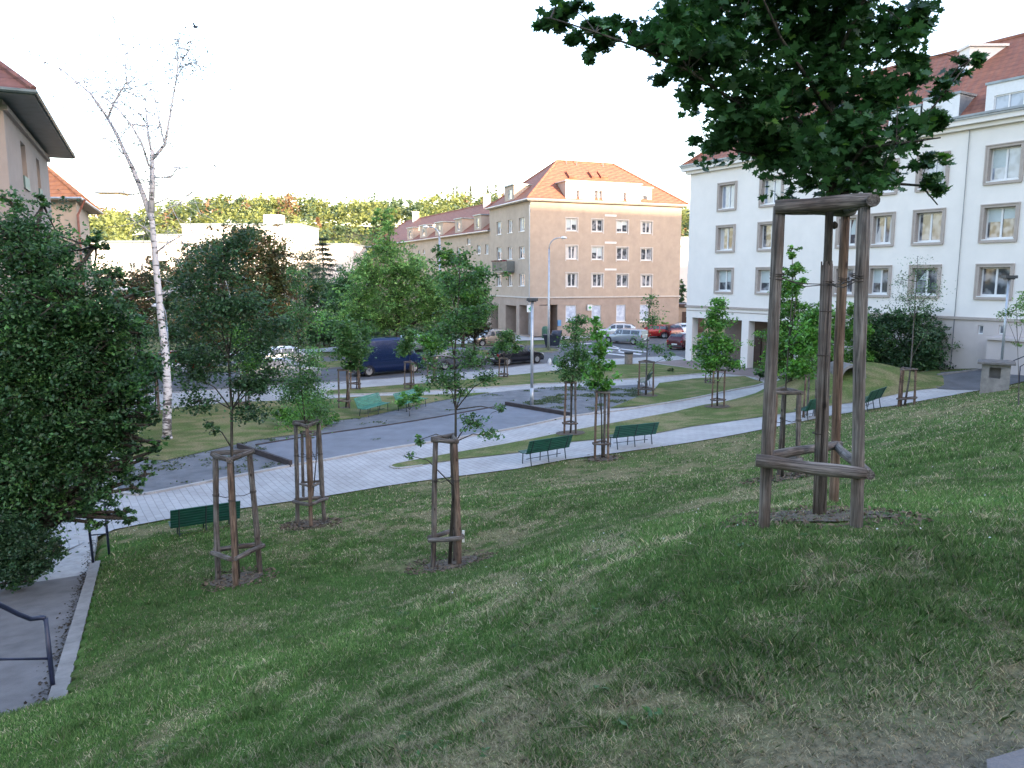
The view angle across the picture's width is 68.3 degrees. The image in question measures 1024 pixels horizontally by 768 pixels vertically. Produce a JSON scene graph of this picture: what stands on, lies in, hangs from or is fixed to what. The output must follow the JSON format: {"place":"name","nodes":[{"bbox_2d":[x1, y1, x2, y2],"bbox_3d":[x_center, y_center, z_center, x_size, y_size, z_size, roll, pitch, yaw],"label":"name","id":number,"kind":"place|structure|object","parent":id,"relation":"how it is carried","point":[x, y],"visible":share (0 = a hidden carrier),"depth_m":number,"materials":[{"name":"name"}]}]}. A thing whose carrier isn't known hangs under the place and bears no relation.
{"place":"outdoors","nodes":[
{"label":"outdoors","id":0,"kind":"place"},
{"bbox_2d":[91,240,198,319],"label":"apartment building","id":1,"kind":"structure","parent":0,"point":[135,252],"depth_m":110.46,"materials":[{"name":"white paint"}]},
{"bbox_2d":[180,215,319,303],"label":"apartment building","id":2,"kind":"structure","parent":0,"point":[304,233],"depth_m":122.86,"materials":[{"name":"white paint"}]},
{"bbox_2d":[123,392,488,459],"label":"lawn","id":3,"kind":"structure","parent":0,"point":[190,436],"depth_m":31.94,"materials":[{"name":"green plant"}]},
{"bbox_2d":[305,243,367,312],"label":"apartment building","id":4,"kind":"structure","parent":0,"point":[349,250],"depth_m":126.28,"materials":[{"name":"white paint"}]},
{"bbox_2d":[109,223,684,299],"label":"hill","id":5,"kind":"structure","parent":0,"point":[363,242],"depth_m":245.32,"materials":[{"name":"green plant"}]},
{"bbox_2d":[91,188,130,213],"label":"hilltop house","id":6,"kind":"structure","parent":5,"relation":"on","point":[107,196],"depth_m":290.12,"materials":[{"name":"metal"}]},
{"bbox_2d":[88,188,689,270],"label":"woodland","id":7,"kind":"object","parent":5,"relation":"on","point":[354,213],"visible":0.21,"depth_m":239.33,"materials":[{"name":"green plant"}]},
{"bbox_2d":[66,336,739,393],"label":"road","id":8,"kind":"structure","parent":0,"point":[660,340],"depth_m":54.58,"materials":[{"name":"grey asphalt"}]},
{"bbox_2d":[235,356,321,379],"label":"parked car","id":9,"kind":"object","parent":8,"relation":"on","point":[307,368],"visible":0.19,"depth_m":45.66,"materials":[{"name":"silver metal"}]},
{"bbox_2d":[345,336,422,376],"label":"panel van","id":10,"kind":"object","parent":8,"relation":"on","point":[386,360],"visible":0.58,"depth_m":48.98,"materials":[{"name":"blue metal"}]},
{"bbox_2d":[423,346,486,369],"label":"parked car","id":11,"kind":"object","parent":8,"relation":"on","point":[449,361],"visible":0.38,"depth_m":51.96,"materials":[{"name":"grey metal"}]},
{"bbox_2d":[487,344,543,365],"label":"parked car","id":12,"kind":"object","parent":8,"relation":"on","point":[524,354],"visible":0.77,"depth_m":54.90,"materials":[{"name":"black metal"}]},
{"bbox_2d":[602,328,648,344],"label":"parked car","id":13,"kind":"object","parent":8,"relation":"on","point":[622,335],"visible":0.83,"depth_m":71.85,"materials":[{"name":"silver metal"}]},
{"bbox_2d":[369,189,504,326],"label":"apartment building","id":14,"kind":"structure","parent":0,"point":[468,227],"depth_m":103.97,"materials":[{"name":"beige paint"}]},
{"bbox_2d":[0,313,1023,767],"bbox_3d":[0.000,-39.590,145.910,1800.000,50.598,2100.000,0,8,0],"label":"ground","id":15,"kind":"structure","parent":0,"point":[940,729],"depth_m":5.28,"materials":[{"name":"green plant"}]},
{"bbox_2d":[0,61,75,462],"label":"house","id":16,"kind":"structure","parent":15,"relation":"on","point":[33,141],"depth_m":24.83,"materials":[{"name":"beige paint"}]},
{"bbox_2d":[0,574,86,713],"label":"ramp","id":17,"kind":"structure","parent":15,"relation":"on","point":[20,679],"depth_m":10.89,"materials":[{"name":"concrete"}]},
{"bbox_2d":[47,560,100,700],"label":"ramp kerb","id":18,"kind":"structure","parent":17,"relation":"on","point":[65,667],"depth_m":10.31,"materials":[{"name":"concrete"}]},
{"bbox_2d":[0,602,54,688],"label":"handrail","id":19,"kind":"object","parent":18,"relation":"on","point":[17,613],"visible":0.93,"depth_m":8.43,"materials":[{"name":"metal"}]},
{"bbox_2d":[0,531,97,585],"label":"landing","id":20,"kind":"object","parent":15,"relation":"on","point":[70,565],"visible":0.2,"depth_m":16.16,"materials":[{"name":"concrete"}]},
{"bbox_2d":[0,498,68,583],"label":"bush","id":21,"kind":"object","parent":20,"relation":"on","point":[21,549],"visible":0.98,"depth_m":12.79,"materials":[{"name":"green plant"}]},
{"bbox_2d":[24,540,95,703],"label":"leaf litter","id":22,"kind":"object","parent":20,"relation":"on","point":[59,653],"visible":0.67,"depth_m":11.10,"materials":[{"name":"brown plant"}]},
{"bbox_2d":[48,166,102,378],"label":"house","id":23,"kind":"structure","parent":15,"relation":"on","point":[80,212],"depth_m":45.11,"materials":[{"name":"beige paint"}]},
{"bbox_2d":[0,185,174,593],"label":"dense tree","id":24,"kind":"object","parent":15,"relation":"on","point":[63,429],"visible":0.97,"depth_m":12.93,"materials":[{"name":"green plant"}]},
{"bbox_2d":[1,2,244,439],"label":"birch tree","id":25,"kind":"object","parent":15,"relation":"on","point":[149,202],"visible":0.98,"depth_m":27.99,"materials":[{"name":"white plant"}]},
{"bbox_2d":[93,260,187,350],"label":"tree","id":26,"kind":"object","parent":15,"relation":"on","point":[145,278],"visible":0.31,"depth_m":60.87,"materials":[{"name":"green plant"}]},
{"bbox_2d":[142,240,202,293],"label":"tree","id":27,"kind":"object","parent":15,"relation":"on","point":[182,248],"visible":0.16,"depth_m":74.55,"materials":[{"name":"green plant"}]},
{"bbox_2d":[141,287,215,369],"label":"tree","id":28,"kind":"object","parent":15,"relation":"on","point":[166,307],"visible":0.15,"depth_m":49.53,"materials":[{"name":"green plant"}]},
{"bbox_2d":[168,501,239,536],"bbox_3d":[-7.137,3.180,17.557,1.500,0.910,0.668,-5,9,-30],"label":"park bench","id":29,"kind":"object","parent":15,"relation":"on","point":[191,516],"visible":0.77,"depth_m":17.25,"materials":[{"name":"wood"}]},
{"bbox_2d":[148,220,304,578],"bbox_3d":[-4.548,0.383,12.291,2.372,5.980,1.818,-3,9,-21],"label":"young tree","id":30,"kind":"object","parent":15,"relation":"on","point":[246,305],"visible":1,"depth_m":11.95,"materials":[{"name":"green plant"}]},
{"bbox_2d":[210,449,265,585],"bbox_3d":[-4.619,2.289,12.414,0.866,2.380,0.856,0,8,0],"label":"tree support","id":31,"kind":"object","parent":15,"relation":"on","point":[257,545],"visible":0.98,"depth_m":12.46,"materials":[{"name":"wood"}]},
{"bbox_2d":[163,219,321,390],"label":"tree","id":32,"kind":"object","parent":15,"relation":"on","point":[269,267],"visible":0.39,"depth_m":41.06,"materials":[{"name":"green plant"}]},
{"bbox_2d":[217,321,275,401],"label":"young tree","id":33,"kind":"object","parent":15,"relation":"on","point":[234,336],"visible":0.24,"depth_m":35.87,"materials":[{"name":"green plant"}]},
{"bbox_2d":[236,443,291,466],"bbox_3d":[-8.783,2.542,26.661,3.841,0.349,0.100,8,11,44],"label":"court board","id":34,"kind":"object","parent":15,"relation":"on","point":[273,457],"visible":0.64,"depth_m":26.31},
{"bbox_2d":[265,265,340,425],"bbox_3d":[-4.519,0.326,16.032,1.660,5.638,1.609,-6,10,-37],"label":"young tree","id":35,"kind":"object","parent":15,"relation":"on","point":[300,385],"visible":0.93,"depth_m":15.83,"materials":[{"name":"green plant"}]},
{"bbox_2d":[267,390,339,425],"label":"young tree","id":36,"kind":"object","parent":15,"relation":"on","point":[286,414],"visible":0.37,"depth_m":31.87,"materials":[{"name":"green plant"}]},
{"bbox_2d":[274,307,340,495],"bbox_3d":[-5.883,0.602,21.517,1.804,5.597,1.916,-6,10,-39],"label":"young tree","id":37,"kind":"object","parent":15,"relation":"on","point":[287,423],"visible":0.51,"depth_m":21.37,"materials":[{"name":"green plant"}]},
{"bbox_2d":[287,244,331,337],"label":"tree","id":38,"kind":"object","parent":15,"relation":"on","point":[313,265],"visible":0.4,"depth_m":78.66,"materials":[{"name":"green plant"}]},
{"bbox_2d":[299,430,319,496],"bbox_3d":[-5.796,2.403,21.623,0.687,2.127,0.691,0,8,0],"label":"tree support","id":39,"kind":"object","parent":15,"relation":"on","point":[303,481],"visible":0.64,"depth_m":21.64,"materials":[{"name":"wood"}]},
{"bbox_2d":[292,419,328,525],"bbox_3d":[-4.395,2.002,16.181,0.750,2.452,0.742,0,8,0],"label":"tree support","id":40,"kind":"object","parent":15,"relation":"on","point":[297,500],"visible":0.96,"depth_m":16.21,"materials":[{"name":"wood"}]},
{"bbox_2d":[258,276,362,344],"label":"tree","id":41,"kind":"object","parent":15,"relation":"on","point":[315,288],"visible":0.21,"depth_m":71.19,"materials":[{"name":"green plant"}]},
{"bbox_2d":[307,236,339,310],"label":"conifer tree","id":42,"kind":"object","parent":15,"relation":"on","point":[325,249],"visible":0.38,"depth_m":82.66,"materials":[{"name":"green plant"}]},
{"bbox_2d":[317,264,372,338],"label":"tree","id":43,"kind":"object","parent":15,"relation":"on","point":[341,282],"visible":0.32,"depth_m":62.93,"materials":[{"name":"green plant"}]},
{"bbox_2d":[327,312,376,407],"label":"young tree","id":44,"kind":"object","parent":15,"relation":"on","point":[350,350],"visible":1,"depth_m":36.00,"materials":[{"name":"green plant"}]},
{"bbox_2d":[117,385,654,491],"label":"gravel","id":45,"kind":"structure","parent":15,"relation":"on","point":[195,471],"depth_m":33.63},
{"bbox_2d":[127,386,644,483],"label":"gravel weeds","id":46,"kind":"object","parent":45,"relation":"on","point":[558,398],"visible":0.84,"depth_m":38.20,"materials":[{"name":"green plant"}]},
{"bbox_2d":[316,205,461,337],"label":"tree","id":47,"kind":"object","parent":15,"relation":"on","point":[393,305],"visible":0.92,"depth_m":55.93,"materials":[{"name":"green plant"}]},
{"bbox_2d":[392,326,419,388],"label":"young tree","id":48,"kind":"object","parent":15,"relation":"on","point":[405,347],"visible":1,"depth_m":42.26,"materials":[{"name":"green plant"}]},
{"bbox_2d":[392,385,427,415],"bbox_3d":[-4.611,0.850,34.249,1.615,1.583,1.167,0,8,0],"label":"shrub","id":49,"kind":"object","parent":15,"relation":"on","point":[413,397],"visible":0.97,"depth_m":34.19,"materials":[{"name":"green plant"}]},
{"bbox_2d":[258,405,563,463],"bbox_3d":[-3.683,1.906,31.219,13.548,0.022,4.313,-8,11,-43],"label":"gravel court","id":50,"kind":"object","parent":15,"relation":"on","point":[345,442],"visible":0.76,"depth_m":30.71,"materials":[{"name":"grey gravel"}]},
{"bbox_2d":[416,332,453,372],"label":"young tree","id":51,"kind":"object","parent":15,"relation":"on","point":[426,343],"visible":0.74,"depth_m":45.15,"materials":[{"name":"green plant"}]},
{"bbox_2d":[113,382,763,495],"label":"kerb","id":52,"kind":"structure","parent":15,"relation":"on","point":[269,469],"depth_m":27.45,"materials":[{"name":"concrete"}]},
{"bbox_2d":[427,433,464,566],"bbox_3d":[-1.100,2.033,12.647,0.645,2.406,0.662,0,8,0],"label":"tree support","id":53,"kind":"object","parent":15,"relation":"on","point":[456,538],"visible":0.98,"depth_m":12.47,"materials":[{"name":"wood"}]},
{"bbox_2d":[411,242,499,346],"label":"tree","id":54,"kind":"object","parent":15,"relation":"on","point":[472,299],"visible":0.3,"depth_m":59.20,"materials":[{"name":"green plant"}]},
{"bbox_2d":[403,246,510,563],"bbox_3d":[-0.937,0.473,12.391,1.531,5.409,1.229,4,9,27],"label":"young tree","id":55,"kind":"object","parent":15,"relation":"on","point":[478,280],"visible":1,"depth_m":12.21,"materials":[{"name":"green plant"}]},
{"bbox_2d":[450,297,494,349],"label":"tree","id":56,"kind":"object","parent":15,"relation":"on","point":[476,332],"visible":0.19,"depth_m":65.99,"materials":[{"name":"green plant"}]},
{"bbox_2d":[485,329,525,375],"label":"young tree","id":57,"kind":"object","parent":15,"relation":"on","point":[509,338],"visible":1,"depth_m":47.55,"materials":[{"name":"green plant"}]},
{"bbox_2d":[45,356,978,551],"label":"footpath","id":58,"kind":"structure","parent":15,"relation":"on","point":[359,472],"depth_m":27.25,"materials":[{"name":"grey concrete"}]},
{"bbox_2d":[354,392,389,416],"bbox_3d":[-6.468,0.985,35.002,0.668,0.910,2.000,3,9,23],"label":"park bench","id":59,"kind":"object","parent":58,"relation":"on","point":[379,402],"visible":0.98,"depth_m":34.94,"materials":[{"name":"wood"}]},
{"bbox_2d":[518,435,572,466],"bbox_3d":[1.150,2.223,25.703,1.850,0.910,0.668,-6,10,-35],"label":"park bench","id":60,"kind":"object","parent":58,"relation":"on","point":[547,445],"visible":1,"depth_m":25.50,"materials":[{"name":"wood"}]},
{"bbox_2d":[606,422,658,449],"bbox_3d":[4.399,1.852,27.542,1.850,0.910,0.668,-4,9,-24],"label":"park bench","id":61,"kind":"object","parent":58,"relation":"on","point":[634,430],"visible":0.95,"depth_m":27.33,"materials":[{"name":"wood"}]},
{"bbox_2d":[329,365,707,394],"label":"kerb","id":62,"kind":"structure","parent":15,"relation":"on","point":[527,384],"depth_m":44.35,"materials":[{"name":"concrete"}]},
{"bbox_2d":[526,298,537,404],"bbox_3d":[0.987,-1.508,37.198,0.560,5.431,0.400,0,8,0],"label":"street lamp","id":63,"kind":"object","parent":15,"relation":"on","point":[532,300],"visible":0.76,"depth_m":37.11,"materials":[{"name":"grey metal"}]},
{"bbox_2d":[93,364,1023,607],"bbox_3d":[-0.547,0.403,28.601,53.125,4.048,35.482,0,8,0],"label":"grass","id":64,"kind":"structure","parent":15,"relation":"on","point":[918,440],"depth_m":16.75,"materials":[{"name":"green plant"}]},
{"bbox_2d":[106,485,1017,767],"bbox_3d":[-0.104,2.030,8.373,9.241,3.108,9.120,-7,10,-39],"label":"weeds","id":65,"kind":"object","parent":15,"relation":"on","point":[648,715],"visible":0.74,"depth_m":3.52,"materials":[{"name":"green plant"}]},
{"bbox_2d":[200,404,933,591],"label":"bark mulch","id":66,"kind":"object","parent":15,"relation":"on","point":[919,518],"visible":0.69,"depth_m":12.36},
{"bbox_2d":[562,381,577,433],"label":"tree support","id":67,"kind":"object","parent":15,"relation":"on","point":[565,423],"visible":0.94,"depth_m":30.27,"materials":[{"name":"wood"}]},
{"bbox_2d":[546,313,597,432],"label":"young tree","id":68,"kind":"object","parent":15,"relation":"on","point":[575,355],"visible":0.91,"depth_m":29.98,"materials":[{"name":"green plant"}]},
{"bbox_2d":[577,316,622,457],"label":"maple tree","id":69,"kind":"object","parent":15,"relation":"on","point":[598,376],"visible":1,"depth_m":25.33,"materials":[{"name":"green plant"}]},
{"bbox_2d":[592,390,610,458],"bbox_3d":[3.047,1.453,25.752,0.633,2.529,0.652,0,8,0],"label":"tree support","id":70,"kind":"object","parent":15,"relation":"on","point":[595,442],"visible":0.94,"depth_m":25.62,"materials":[{"name":"wood"}]},
{"bbox_2d":[627,288,675,394],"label":"young tree","id":71,"kind":"object","parent":15,"relation":"on","point":[653,321],"visible":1,"depth_m":40.20,"materials":[{"name":"green plant"}]},
{"bbox_2d":[683,297,746,405],"bbox_3d":[9.831,-1.517,36.306,3.003,5.591,2.318,0,8,0],"label":"young tree","id":72,"kind":"object","parent":15,"relation":"on","point":[716,345],"visible":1,"depth_m":36.04,"materials":[{"name":"green plant"}]},
{"bbox_2d":[531,0,989,513],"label":"maple tree","id":73,"kind":"object","parent":15,"relation":"on","point":[816,146],"visible":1,"depth_m":5.32,"materials":[{"name":"green plant"}]},
{"bbox_2d":[747,245,818,381],"bbox_3d":[13.991,-3.429,37.885,3.988,7.047,2.739,0,8,0],"label":"tree","id":74,"kind":"object","parent":15,"relation":"on","point":[795,267],"visible":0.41,"depth_m":37.69,"materials":[{"name":"green plant"}]},
{"bbox_2d":[772,386,803,477],"bbox_3d":[4.729,0.948,13.241,0.631,1.789,0.607,0,8,0],"label":"tree support","id":75,"kind":"object","parent":15,"relation":"on","point":[789,391],"visible":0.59,"depth_m":13.01,"materials":[{"name":"wood"}]},
{"bbox_2d":[779,275,845,476],"bbox_3d":[5.148,-0.051,13.059,1.072,3.624,1.052,-3,8,-19],"label":"young tree","id":76,"kind":"object","parent":15,"relation":"on","point":[803,343],"visible":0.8,"depth_m":12.89,"materials":[{"name":"green plant"}]},
{"bbox_2d":[755,193,879,529],"bbox_3d":[2.522,0.020,5.708,0.710,2.829,2.026,6,10,36],"label":"tree support","id":77,"kind":"object","parent":15,"relation":"on","point":[858,471],"visible":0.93,"depth_m":5.07,"materials":[{"name":"wood"}]},
{"bbox_2d":[770,509,897,520],"bbox_3d":[2.373,1.021,5.896,0.970,0.249,0.961,-4,9,-25],"label":"soil patch","id":78,"kind":"object","parent":15,"relation":"on","point":[812,516],"visible":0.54,"depth_m":5.72,"materials":[{"name":"brown soil"}]},
{"bbox_2d":[805,301,877,362],"bbox_3d":[17.429,-2.246,40.044,4.162,4.276,2.394,0,8,0],"label":"bush","id":79,"kind":"object","parent":15,"relation":"on","point":[848,356],"visible":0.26,"depth_m":39.81,"materials":[{"name":"green plant"}]},
{"bbox_2d":[679,33,1023,374],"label":"apartment building","id":80,"kind":"structure","parent":15,"relation":"on","point":[967,233],"depth_m":41.65,"materials":[{"name":"white paint"}]},
{"bbox_2d":[713,267,733,293],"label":"window","id":81,"kind":"structure","parent":80,"relation":"in","point":[723,277],"depth_m":54.28,"materials":[{"name":"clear glass"}]},
{"bbox_2d":[715,224,735,252],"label":"window","id":82,"kind":"structure","parent":80,"relation":"in","point":[725,234],"depth_m":53.85,"materials":[{"name":"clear glass"}]},
{"bbox_2d":[716,181,736,211],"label":"window","id":83,"kind":"structure","parent":80,"relation":"in","point":[726,191],"depth_m":53.46,"materials":[{"name":"white glass"}]},
{"bbox_2d":[754,267,769,294],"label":"window","id":84,"kind":"structure","parent":80,"relation":"in","point":[762,274],"depth_m":51.33,"materials":[{"name":"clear glass"}]},
{"bbox_2d":[756,221,771,250],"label":"window","id":85,"kind":"structure","parent":80,"relation":"in","point":[764,229],"depth_m":50.93,"materials":[{"name":"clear glass"}]},
{"bbox_2d":[758,174,783,207],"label":"window","id":86,"kind":"structure","parent":80,"relation":"in","point":[777,186],"depth_m":50.30,"materials":[{"name":"white glass"}]},
{"bbox_2d":[834,214,857,248],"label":"window","id":87,"kind":"structure","parent":80,"relation":"in","point":[853,219],"depth_m":45.48,"materials":[{"name":"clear glass"}]},
{"bbox_2d":[868,265,891,296],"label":"window","id":88,"kind":"structure","parent":80,"relation":"in","point":[879,284],"depth_m":44.08,"materials":[{"name":"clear glass"}]},
{"bbox_2d":[870,211,895,246],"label":"window","id":89,"kind":"structure","parent":80,"relation":"in","point":[882,231],"depth_m":43.73,"materials":[{"name":"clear glass"}]},
{"bbox_2d":[907,264,941,298],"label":"window","id":90,"kind":"structure","parent":80,"relation":"in","point":[937,267],"depth_m":41.79,"materials":[{"name":"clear glass"}]},
{"bbox_2d":[910,207,945,245],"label":"window","id":91,"kind":"structure","parent":80,"relation":"in","point":[929,226],"depth_m":41.44,"materials":[{"name":"clear glass"}]},
{"bbox_2d":[914,151,950,191],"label":"window","id":92,"kind":"structure","parent":80,"relation":"in","point":[938,167],"depth_m":40.91,"materials":[{"name":"white glass"}]},
{"bbox_2d":[973,263,1014,299],"bbox_3d":[24.720,-5.236,38.655,0.420,1.839,1.860,-5,9,-31],"label":"window","id":93,"kind":"structure","parent":80,"relation":"in","point":[989,284],"depth_m":38.85,"materials":[{"name":"clear glass"}]},
{"bbox_2d":[978,202,1020,242],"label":"window","id":94,"kind":"structure","parent":80,"relation":"in","point":[1000,222],"depth_m":38.37,"materials":[{"name":"clear glass"}]},
{"bbox_2d":[982,140,1023,185],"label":"window","id":95,"kind":"structure","parent":80,"relation":"in","point":[1005,161],"depth_m":37.97,"materials":[{"name":"white glass"}]},
{"bbox_2d":[896,367,917,406],"bbox_3d":[16.042,0.209,30.895,0.827,1.797,0.752,0,8,0],"label":"tree support","id":96,"kind":"object","parent":15,"relation":"on","point":[900,398],"visible":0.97,"depth_m":30.63,"materials":[{"name":"wood"}]},
{"bbox_2d":[877,256,955,404],"bbox_3d":[16.310,-2.099,30.620,2.883,6.214,2.050,0,8,0],"label":"young tree","id":97,"kind":"object","parent":15,"relation":"on","point":[914,303],"visible":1,"depth_m":30.35,"materials":[{"name":"green plant"}]},
{"bbox_2d":[977,359,1015,393],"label":"stone pillar","id":98,"kind":"structure","parent":15,"relation":"on","point":[995,375],"depth_m":28.96,"materials":[{"name":"concrete"}]},
{"bbox_2d":[986,748,1023,767],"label":"footpath","id":99,"kind":"structure","parent":15,"relation":"on","point":[1014,759],"depth_m":2.37,"materials":[{"name":"concrete"}]},
{"bbox_2d":[996,291,1023,404],"bbox_3d":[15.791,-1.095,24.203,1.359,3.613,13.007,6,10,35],"label":"young tree","id":100,"kind":"object","parent":15,"relation":"on","point":[1016,305],"visible":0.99,"depth_m":28.91,"materials":[{"name":"green plant"}]},
{"bbox_2d":[0,0,1023,234],"label":"sky","id":101,"kind":"structure","parent":0,"point":[411,99],"materials":[{"name":"white"}]},
{"bbox_2d":[326,363,704,393],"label":"lawn","id":102,"kind":"structure","parent":0,"point":[627,371],"depth_m":47.68,"materials":[{"name":"green plant"}]},
{"bbox_2d":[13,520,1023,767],"bbox_3d":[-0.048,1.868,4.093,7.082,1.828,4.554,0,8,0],"label":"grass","id":103,"kind":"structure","parent":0,"point":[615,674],"depth_m":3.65,"materials":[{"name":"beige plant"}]},
{"bbox_2d":[485,126,689,336],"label":"apartment building","id":104,"kind":"structure","parent":0,"point":[615,256],"depth_m":82.53,"materials":[{"name":"beige paint"}]},
{"bbox_2d":[392,362,943,466],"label":"lawn","id":105,"kind":"structure","parent":0,"point":[879,375],"depth_m":34.66,"materials":[{"name":"green plant"}]},
{"bbox_2d":[845,303,962,371],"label":"bush","id":106,"kind":"object","parent":105,"relation":"on","point":[889,347],"visible":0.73,"depth_m":40.49,"materials":[{"name":"green plant"}]},
{"bbox_2d":[679,245,687,302],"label":"apartment building","id":107,"kind":"structure","parent":0,"point":[684,262],"depth_m":118.59,"materials":[{"name":"white paint"}]},
{"bbox_2d":[611,376,762,407],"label":"lawn","id":108,"kind":"structure","parent":0,"point":[678,390],"depth_m":43.37,"materials":[{"name":"green plant"}]},
{"bbox_2d":[656,359,785,379],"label":"brick paving","id":109,"kind":"structure","parent":0,"point":[741,372],"depth_m":52.66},
{"bbox_2d":[936,370,1023,389],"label":"asphalt path","id":110,"kind":"structure","parent":0,"point":[970,380],"depth_m":36.43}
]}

